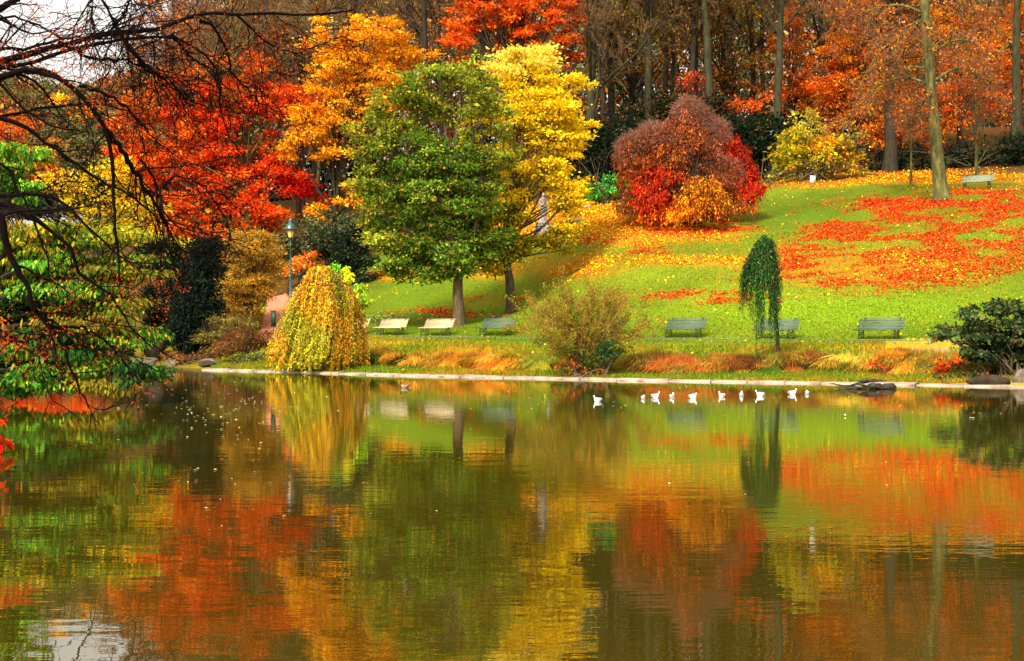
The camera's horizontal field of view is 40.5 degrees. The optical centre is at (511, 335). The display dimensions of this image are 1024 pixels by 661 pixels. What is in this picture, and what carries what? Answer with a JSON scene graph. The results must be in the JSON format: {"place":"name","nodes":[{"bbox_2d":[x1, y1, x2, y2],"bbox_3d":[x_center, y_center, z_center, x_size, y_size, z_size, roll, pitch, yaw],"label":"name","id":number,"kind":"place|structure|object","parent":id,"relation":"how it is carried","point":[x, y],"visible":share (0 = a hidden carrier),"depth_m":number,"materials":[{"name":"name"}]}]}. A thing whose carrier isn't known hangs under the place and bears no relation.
{"place":"outdoors","nodes":[
{"label":"outdoors","id":0,"kind":"place"},
{"bbox_2d":[260,292,295,339],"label":"gravel path","id":1,"kind":"structure","parent":0,"point":[274,304],"depth_m":90.46,"materials":[{"name":"beige gravel"}]},
{"bbox_2d":[284,218,296,297],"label":"street lamp","id":2,"kind":"object","parent":1,"relation":"on","point":[290,227],"visible":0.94,"depth_m":94.91,"materials":[{"name":"green metal"}]},
{"bbox_2d":[266,207,357,279],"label":"dark bush","id":3,"kind":"object","parent":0,"point":[334,214],"visible":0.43,"depth_m":105.81,"materials":[{"name":"brown plant"}]},
{"bbox_2d":[0,368,1023,660],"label":"pond water","id":4,"kind":"structure","parent":0,"point":[566,522],"depth_m":13.33,"materials":[{"name":"green liquid"}]},
{"bbox_2d":[0,0,1023,226],"label":"sky","id":5,"kind":"structure","parent":0,"point":[57,5],"materials":[{"name":"white"}]},
{"bbox_2d":[17,127,1023,384],"bbox_3d":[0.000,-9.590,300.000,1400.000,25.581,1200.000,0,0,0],"label":"ground","id":6,"kind":"structure","parent":0,"point":[799,203],"depth_m":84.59,"materials":[{"name":"green plant"}]},
{"bbox_2d":[0,414,14,453],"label":"red leaf shrub","id":7,"kind":"object","parent":6,"relation":"on","point":[9,445],"visible":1,"depth_m":21.05,"materials":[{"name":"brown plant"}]},
{"bbox_2d":[0,92,70,226],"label":"autumn tree","id":8,"kind":"object","parent":6,"relation":"on","point":[16,130],"visible":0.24,"depth_m":104.86,"materials":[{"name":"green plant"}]},
{"bbox_2d":[0,65,130,220],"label":"autumn tree","id":9,"kind":"object","parent":6,"relation":"on","point":[81,140],"visible":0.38,"depth_m":127.39,"materials":[{"name":"red plant"}]},
{"bbox_2d":[0,140,182,402],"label":"overhanging tree","id":10,"kind":"object","parent":6,"relation":"on","point":[13,293],"visible":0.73,"depth_m":36.13,"materials":[{"name":"green plant"}]},
{"bbox_2d":[33,92,189,301],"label":"autumn tree","id":11,"kind":"object","parent":6,"relation":"on","point":[98,214],"visible":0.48,"depth_m":94.51,"materials":[{"name":"yellow plant"}]},
{"bbox_2d":[86,327,146,363],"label":"dark bush","id":12,"kind":"object","parent":6,"relation":"on","point":[127,351],"visible":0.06,"depth_m":80.08,"materials":[{"name":"green plant"}]},
{"bbox_2d":[82,14,180,242],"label":"bare tree","id":13,"kind":"object","parent":6,"relation":"on","point":[122,78],"visible":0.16,"depth_m":132.12,"materials":[{"name":"brown plant"}]},
{"bbox_2d":[144,331,165,357],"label":"rock","id":14,"kind":"object","parent":6,"relation":"on","point":[148,352],"visible":0.32,"depth_m":81.68,"materials":[{"name":"grey stone"}]},
{"bbox_2d":[128,235,187,346],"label":"dark conifer","id":15,"kind":"object","parent":6,"relation":"on","point":[150,320],"visible":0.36,"depth_m":85.49,"materials":[{"name":"green plant"}]},
{"bbox_2d":[124,0,224,216],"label":"bare tree","id":16,"kind":"object","parent":6,"relation":"on","point":[174,16],"visible":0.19,"depth_m":121.61,"materials":[{"name":"brown plant"}]},
{"bbox_2d":[159,351,209,364],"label":"brown bush","id":17,"kind":"object","parent":6,"relation":"on","point":[182,360],"visible":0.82,"depth_m":78.52,"materials":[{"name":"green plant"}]},
{"bbox_2d":[0,0,379,443],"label":"overhanging bare tree","id":18,"kind":"object","parent":6,"relation":"on","point":[62,46],"visible":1,"depth_m":16.19,"materials":[{"name":"brown plant"}]},
{"bbox_2d":[157,226,237,361],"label":"dark conifer","id":19,"kind":"object","parent":6,"relation":"on","point":[185,320],"visible":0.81,"depth_m":79.92,"materials":[{"name":"green plant"}]},
{"bbox_2d":[119,0,284,228],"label":"bare tree","id":20,"kind":"object","parent":6,"relation":"on","point":[202,2],"visible":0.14,"depth_m":129.65,"materials":[{"name":"brown plant"}]},
{"bbox_2d":[98,50,344,283],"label":"red maple","id":21,"kind":"object","parent":6,"relation":"on","point":[289,188],"visible":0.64,"depth_m":111.22,"materials":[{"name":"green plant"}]},
{"bbox_2d":[187,310,261,355],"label":"bush","id":22,"kind":"object","parent":6,"relation":"on","point":[205,338],"visible":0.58,"depth_m":79.06,"materials":[{"name":"brown plant"}]},
{"bbox_2d":[197,323,274,363],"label":"brown bush","id":23,"kind":"object","parent":6,"relation":"on","point":[246,345],"visible":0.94,"depth_m":76.17,"materials":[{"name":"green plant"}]},
{"bbox_2d":[168,0,322,262],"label":"bare tree","id":24,"kind":"object","parent":6,"relation":"on","point":[210,42],"visible":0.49,"depth_m":117.47,"materials":[{"name":"brown plant"}]},
{"bbox_2d":[221,349,272,364],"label":"grassy shrub","id":25,"kind":"object","parent":6,"relation":"on","point":[252,356],"visible":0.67,"depth_m":74.21,"materials":[{"name":"green plant"}]},
{"bbox_2d":[186,0,321,185],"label":"bare tree","id":26,"kind":"object","parent":6,"relation":"on","point":[245,136],"visible":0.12,"depth_m":132.42,"materials":[{"name":"brown plant"}]},
{"bbox_2d":[211,227,298,332],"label":"feathery conifer","id":27,"kind":"object","parent":6,"relation":"on","point":[253,286],"visible":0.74,"depth_m":85.58,"materials":[{"name":"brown plant"}]},
{"bbox_2d":[246,0,336,208],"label":"bare tree","id":28,"kind":"object","parent":6,"relation":"on","point":[302,151],"visible":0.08,"depth_m":135.28,"materials":[{"name":"brown plant"}]},
{"bbox_2d":[249,16,336,220],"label":"autumn tree","id":29,"kind":"object","parent":6,"relation":"on","point":[298,208],"visible":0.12,"depth_m":129.74,"materials":[{"name":"plant"}]},
{"bbox_2d":[222,0,369,234],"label":"bare tree","id":30,"kind":"object","parent":6,"relation":"on","point":[288,43],"visible":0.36,"depth_m":125.57,"materials":[{"name":"brown plant"}]},
{"bbox_2d":[256,0,344,197],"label":"bare tree","id":31,"kind":"object","parent":6,"relation":"on","point":[314,171],"visible":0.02,"depth_m":150.49,"materials":[{"name":"brown plant"}]},
{"bbox_2d":[281,250,329,283],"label":"orange shrub","id":32,"kind":"object","parent":6,"relation":"on","point":[304,263],"visible":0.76,"depth_m":101.64,"materials":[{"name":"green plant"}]},
{"bbox_2d":[260,265,370,372],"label":"weeping tree","id":33,"kind":"object","parent":6,"relation":"on","point":[317,319],"visible":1,"depth_m":66.19,"materials":[{"name":"yellow plant"}]},
{"bbox_2d":[272,0,380,226],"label":"bare tree","id":34,"kind":"object","parent":6,"relation":"on","point":[294,7],"visible":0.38,"depth_m":112.83,"materials":[{"name":"brown plant"}]},
{"bbox_2d":[283,0,380,225],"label":"bare tree","id":35,"kind":"object","parent":6,"relation":"on","point":[351,4],"visible":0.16,"depth_m":113.79,"materials":[{"name":"brown plant"}]},
{"bbox_2d":[300,210,387,284],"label":"dark bush","id":36,"kind":"object","parent":6,"relation":"on","point":[339,244],"visible":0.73,"depth_m":99.41,"materials":[{"name":"green plant"}]},
{"bbox_2d":[263,9,445,263],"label":"golden tree","id":37,"kind":"object","parent":6,"relation":"on","point":[348,86],"visible":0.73,"depth_m":107.34,"materials":[{"name":"orange plant"}]},
{"bbox_2d":[354,282,371,364],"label":"sapling","id":38,"kind":"object","parent":6,"relation":"on","point":[361,288],"visible":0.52,"depth_m":68.85,"materials":[{"name":"green plant"}]},
{"bbox_2d":[328,0,421,179],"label":"bare tree","id":39,"kind":"object","parent":6,"relation":"on","point":[388,4],"visible":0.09,"depth_m":136.19,"materials":[{"name":"brown plant"}]},
{"bbox_2d":[328,0,433,184],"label":"bare tree","id":40,"kind":"object","parent":6,"relation":"on","point":[393,154],"visible":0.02,"depth_m":149.32,"materials":[{"name":"brown plant"}]},
{"bbox_2d":[374,318,408,334],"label":"park bench","id":41,"kind":"object","parent":6,"relation":"on","point":[386,320],"visible":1,"depth_m":79.66,"materials":[{"name":"beige wood"}]},
{"bbox_2d":[366,311,418,324],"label":"lawn shrub","id":42,"kind":"object","parent":6,"relation":"on","point":[381,316],"visible":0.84,"depth_m":84.47,"materials":[{"name":"green plant"}]},
{"bbox_2d":[337,0,477,205],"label":"bare tree","id":43,"kind":"object","parent":6,"relation":"on","point":[414,26],"visible":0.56,"depth_m":124.00,"materials":[{"name":"brown plant"}]},
{"bbox_2d":[339,48,526,326],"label":"green tree","id":44,"kind":"object","parent":6,"relation":"on","point":[454,230],"visible":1,"depth_m":80.45,"materials":[{"name":"green plant"}]},
{"bbox_2d":[418,318,454,334],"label":"park bench","id":45,"kind":"object","parent":6,"relation":"on","point":[435,326],"visible":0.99,"depth_m":77.60,"materials":[{"name":"beige wood"}]},
{"bbox_2d":[384,0,495,141],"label":"bare tree","id":46,"kind":"object","parent":6,"relation":"on","point":[436,48],"visible":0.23,"depth_m":150.03,"materials":[{"name":"brown plant"}]},
{"bbox_2d":[427,0,520,183],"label":"bare tree","id":47,"kind":"object","parent":6,"relation":"on","point":[476,60],"visible":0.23,"depth_m":131.93,"materials":[{"name":"brown plant"}]},
{"bbox_2d":[476,317,515,335],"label":"park bench","id":48,"kind":"object","parent":6,"relation":"on","point":[486,321],"visible":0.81,"depth_m":75.16,"materials":[{"name":"green wood"}]},
{"bbox_2d":[0,0,1023,221],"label":"distant wood","id":49,"kind":"object","parent":6,"relation":"on","point":[686,60],"visible":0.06,"depth_m":164.03,"materials":[{"name":"brown plant"}]},
{"bbox_2d":[436,0,605,190],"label":"orange tree","id":50,"kind":"object","parent":6,"relation":"on","point":[511,15],"visible":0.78,"depth_m":117.34,"materials":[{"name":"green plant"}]},
{"bbox_2d":[454,40,603,313],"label":"yellow tree","id":51,"kind":"object","parent":6,"relation":"on","point":[534,122],"visible":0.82,"depth_m":86.03,"materials":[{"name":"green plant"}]},
{"bbox_2d":[534,193,551,236],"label":"statue","id":52,"kind":"object","parent":6,"relation":"on","point":[542,221],"visible":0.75,"depth_m":96.83,"materials":[{"name":"stone"}]},
{"bbox_2d":[526,1,602,150],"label":"bare tree","id":53,"kind":"object","parent":6,"relation":"on","point":[572,49],"visible":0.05,"depth_m":149.34,"materials":[{"name":"brown plant"}]},
{"bbox_2d":[551,357,603,376],"bbox_3d":[2.696,1.413,57.117,2.150,1.015,1.250,0,0,-20],"label":"red shrub","id":54,"kind":"object","parent":6,"relation":"on","point":[572,369],"visible":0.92,"depth_m":57.10,"materials":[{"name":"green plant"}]},
{"bbox_2d":[530,330,636,377],"bbox_3d":[2.966,0.804,57.561,4.476,2.140,1.900,0,0,0],"label":"green shrub","id":55,"kind":"object","parent":6,"relation":"on","point":[599,362],"visible":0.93,"depth_m":57.37,"materials":[{"name":"green plant"}]},
{"bbox_2d":[502,264,667,374],"bbox_3d":[3.107,-0.593,59.152,6.994,4.683,6.291,0,0,-25],"label":"twiggy shrub","id":56,"kind":"object","parent":6,"relation":"on","point":[554,322],"visible":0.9,"depth_m":57.83,"materials":[{"name":"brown plant"}]},
{"bbox_2d":[560,0,644,175],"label":"bare tree","id":57,"kind":"object","parent":6,"relation":"on","point":[611,90],"visible":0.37,"depth_m":121.73,"materials":[{"name":"brown plant"}]},
{"bbox_2d":[551,103,654,201],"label":"evergreen hedge","id":58,"kind":"object","parent":6,"relation":"on","point":[591,168],"visible":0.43,"depth_m":109.36,"materials":[{"name":"green plant"}]},
{"bbox_2d":[583,171,631,204],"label":"green shrub","id":59,"kind":"object","parent":6,"relation":"on","point":[608,186],"visible":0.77,"depth_m":104.12,"materials":[{"name":"green plant"}]},
{"bbox_2d":[202,368,1023,387],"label":"stone kerb","id":60,"kind":"structure","parent":6,"relation":"on","point":[625,379],"depth_m":55.22,"materials":[{"name":"grey stone"}]},
{"bbox_2d":[582,0,644,154],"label":"bare tree","id":61,"kind":"object","parent":6,"relation":"on","point":[603,101],"visible":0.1,"depth_m":139.12,"materials":[{"name":"brown plant"}]},
{"bbox_2d":[555,0,689,174],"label":"bare tree","id":62,"kind":"object","parent":6,"relation":"on","point":[592,48],"visible":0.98,"depth_m":116.51,"materials":[{"name":"brown plant"}]},
{"bbox_2d":[575,0,691,126],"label":"autumn tree","id":63,"kind":"object","parent":6,"relation":"on","point":[632,87],"visible":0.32,"depth_m":126.80,"materials":[{"name":"brown plant"}]},
{"bbox_2d":[252,164,1023,380],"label":"fallen leaves","id":64,"kind":"object","parent":6,"relation":"on","point":[886,201],"visible":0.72,"depth_m":85.67,"materials":[{"name":"orange plant"}]},
{"bbox_2d":[629,0,666,183],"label":"bare tree","id":65,"kind":"object","parent":6,"relation":"on","point":[649,6],"visible":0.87,"depth_m":118.77,"materials":[{"name":"brown plant"}]},
{"bbox_2d":[613,0,685,129],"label":"bare tree","id":66,"kind":"object","parent":6,"relation":"on","point":[638,84],"visible":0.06,"depth_m":140.06,"materials":[{"name":"brown plant"}]},
{"bbox_2d":[355,344,952,375],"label":"long grass","id":67,"kind":"structure","parent":6,"relation":"on","point":[673,363],"depth_m":57.32,"materials":[{"name":"orange plant"}]},
{"bbox_2d":[363,334,963,344],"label":"path","id":68,"kind":"structure","parent":6,"relation":"on","point":[739,339],"depth_m":65.40,"materials":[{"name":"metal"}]},
{"bbox_2d":[616,80,744,183],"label":"tree","id":69,"kind":"object","parent":6,"relation":"on","point":[718,100],"visible":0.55,"depth_m":117.27,"materials":[{"name":"plant"}]},
{"bbox_2d":[628,0,733,174],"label":"bare tree","id":70,"kind":"object","parent":6,"relation":"on","point":[694,25],"visible":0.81,"depth_m":120.80,"materials":[{"name":"brown plant"}]},
{"bbox_2d":[618,0,743,109],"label":"bare tree","id":71,"kind":"object","parent":6,"relation":"on","point":[665,82],"visible":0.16,"depth_m":134.25,"materials":[{"name":"brown plant"}]},
{"bbox_2d":[652,0,715,155],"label":"bare tree","id":72,"kind":"object","parent":6,"relation":"on","point":[673,30],"visible":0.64,"depth_m":124.13,"materials":[{"name":"brown plant"}]},
{"bbox_2d":[662,317,707,336],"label":"park bench","id":73,"kind":"object","parent":6,"relation":"on","point":[685,322],"visible":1,"depth_m":68.13,"materials":[{"name":"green wood"}]},
{"bbox_2d":[608,92,771,228],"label":"dome shrub","id":74,"kind":"object","parent":6,"relation":"on","point":[696,203],"visible":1,"depth_m":91.31,"materials":[{"name":"red plant"}]},
{"bbox_2d":[702,0,714,173],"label":"bare tree","id":75,"kind":"object","parent":6,"relation":"on","point":[707,60],"visible":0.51,"depth_m":117.70,"materials":[{"name":"brown plant"}]},
{"bbox_2d":[695,0,754,115],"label":"bare tree","id":76,"kind":"object","parent":6,"relation":"on","point":[732,12],"visible":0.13,"depth_m":139.05,"materials":[{"name":"brown plant"}]},
{"bbox_2d":[679,0,775,155],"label":"autumn tree","id":77,"kind":"object","parent":6,"relation":"on","point":[726,82],"visible":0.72,"depth_m":126.67,"materials":[{"name":"orange plant"}]},
{"bbox_2d":[666,65,792,136],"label":"autumn tree","id":78,"kind":"object","parent":6,"relation":"on","point":[760,106],"visible":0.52,"depth_m":119.60,"materials":[{"name":"orange plant"}]},
{"bbox_2d":[714,104,801,185],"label":"evergreen hedge","id":79,"kind":"object","parent":6,"relation":"on","point":[758,145],"visible":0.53,"depth_m":111.32,"materials":[{"name":"green plant"}]},
{"bbox_2d":[736,234,783,354],"bbox_3d":[10.702,-1.515,59.479,2.033,5.670,1.210,0,0,0],"label":"weeping conifer","id":80,"kind":"object","parent":6,"relation":"on","point":[759,271],"visible":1,"depth_m":59.33,"materials":[{"name":"green plant"}]},
{"bbox_2d":[713,0,807,112],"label":"bare tree","id":81,"kind":"object","parent":6,"relation":"on","point":[762,76],"visible":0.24,"depth_m":136.32,"materials":[{"name":"brown plant"}]},
{"bbox_2d":[711,0,828,138],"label":"bare tree","id":82,"kind":"object","parent":6,"relation":"on","point":[749,25],"visible":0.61,"depth_m":127.42,"materials":[{"name":"brown plant"}]},
{"bbox_2d":[752,318,800,338],"bbox_3d":[12.394,-0.326,65.085,2.150,0.992,0.969,0,0,38],"label":"park bench","id":83,"kind":"object","parent":6,"relation":"on","point":[788,329],"visible":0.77,"depth_m":64.98,"materials":[{"name":"green wood"}]},
{"bbox_2d":[737,0,838,172],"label":"bare tree","id":84,"kind":"object","parent":6,"relation":"on","point":[780,7],"visible":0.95,"depth_m":116.35,"materials":[{"name":"brown plant"}]},
{"bbox_2d":[765,3,838,159],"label":"autumn tree","id":85,"kind":"object","parent":6,"relation":"on","point":[798,94],"visible":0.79,"depth_m":123.82,"materials":[{"name":"orange plant"}]},
{"bbox_2d":[757,107,869,185],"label":"gold green shrub","id":86,"kind":"object","parent":6,"relation":"on","point":[816,168],"visible":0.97,"depth_m":106.65,"materials":[{"name":"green plant"}]},
{"bbox_2d":[785,0,853,142],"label":"bare tree","id":87,"kind":"object","parent":6,"relation":"on","point":[819,31],"visible":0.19,"depth_m":132.29,"materials":[{"name":"brown plant"}]},
{"bbox_2d":[783,0,882,148],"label":"bare tree","id":88,"kind":"object","parent":6,"relation":"on","point":[820,25],"visible":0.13,"depth_m":127.80,"materials":[{"name":"brown plant"}]},
{"bbox_2d":[789,0,916,156],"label":"autumn tree","id":89,"kind":"object","parent":6,"relation":"on","point":[852,71],"visible":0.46,"depth_m":121.50,"materials":[{"name":"orange plant"}]},
{"bbox_2d":[853,317,905,338],"bbox_3d":[16.449,-0.320,62.044,2.150,0.992,0.968,0,0,36],"label":"park bench","id":90,"kind":"object","parent":6,"relation":"on","point":[862,325],"visible":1,"depth_m":62.16,"materials":[{"name":"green wood"}]},
{"bbox_2d":[820,0,941,172],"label":"bare tree","id":91,"kind":"object","parent":6,"relation":"on","point":[890,162],"visible":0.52,"depth_m":111.17,"materials":[{"name":"brown plant"}]},
{"bbox_2d":[854,29,944,159],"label":"autumn tree","id":92,"kind":"object","parent":6,"relation":"on","point":[875,131],"visible":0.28,"depth_m":117.77,"materials":[{"name":"orange plant"}]},
{"bbox_2d":[884,79,926,185],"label":"young tree","id":93,"kind":"object","parent":6,"relation":"on","point":[910,141],"visible":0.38,"depth_m":99.79,"materials":[{"name":"orange plant"}]},
{"bbox_2d":[815,0,1016,200],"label":"mossy tree","id":94,"kind":"object","parent":6,"relation":"on","point":[941,191],"visible":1,"depth_m":90.75,"materials":[{"name":"orange plant"}]},
{"bbox_2d":[906,0,952,129],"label":"bare tree","id":95,"kind":"object","parent":6,"relation":"on","point":[921,74],"visible":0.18,"depth_m":148.55,"materials":[{"name":"brown plant"}]},
{"bbox_2d":[853,128,1023,171],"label":"evergreen hedge","id":96,"kind":"object","parent":6,"relation":"on","point":[955,159],"visible":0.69,"depth_m":112.24,"materials":[{"name":"green plant"}]},
{"bbox_2d":[902,355,1005,374],"bbox_3d":[17.003,1.102,53.716,4.000,1.423,2.329,0,0,-16],"label":"red ground shrub","id":97,"kind":"object","parent":6,"relation":"on","point":[944,366],"visible":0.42,"depth_m":53.03,"materials":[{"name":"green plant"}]},
{"bbox_2d":[913,0,1023,150],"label":"autumn tree","id":98,"kind":"object","parent":6,"relation":"on","point":[950,118],"visible":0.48,"depth_m":121.45,"materials":[{"name":"orange plant"}]},
{"bbox_2d":[920,297,1023,379],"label":"spreading bush","id":99,"kind":"object","parent":6,"relation":"on","point":[986,342],"visible":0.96,"depth_m":50.71,"materials":[{"name":"green plant"}]},
{"bbox_2d":[960,174,994,187],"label":"park bench","id":100,"kind":"object","parent":6,"relation":"on","point":[988,178],"visible":1,"depth_m":94.97,"materials":[{"name":"beige wood"}]},
{"bbox_2d":[934,32,1023,180],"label":"vase tree","id":101,"kind":"object","parent":6,"relation":"on","point":[975,137],"visible":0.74,"depth_m":99.75,"materials":[{"name":"orange plant"}]},
{"bbox_2d":[950,0,1023,126],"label":"bare tree","id":102,"kind":"object","parent":6,"relation":"on","point":[980,125],"visible":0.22,"depth_m":150.32,"materials":[{"name":"plant"}]},
{"bbox_2d":[965,376,1010,384],"bbox_3d":[16.700,1.658,48.742,1.443,0.483,0.874,0,0,0],"label":"rock","id":103,"kind":"object","parent":6,"relation":"on","point":[991,380],"visible":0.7,"depth_m":48.45,"materials":[{"name":"grey stone"}]},
{"bbox_2d":[982,1,1023,133],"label":"autumn tree","id":104,"kind":"object","parent":6,"relation":"on","point":[998,119],"visible":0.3,"depth_m":125.68,"materials":[{"name":"orange plant"}]},
{"bbox_2d":[1009,0,1022,156],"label":"bare tree","id":105,"kind":"object","parent":6,"relation":"on","point":[1016,93],"visible":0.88,"depth_m":116.56,"materials":[{"name":"brown plant"}]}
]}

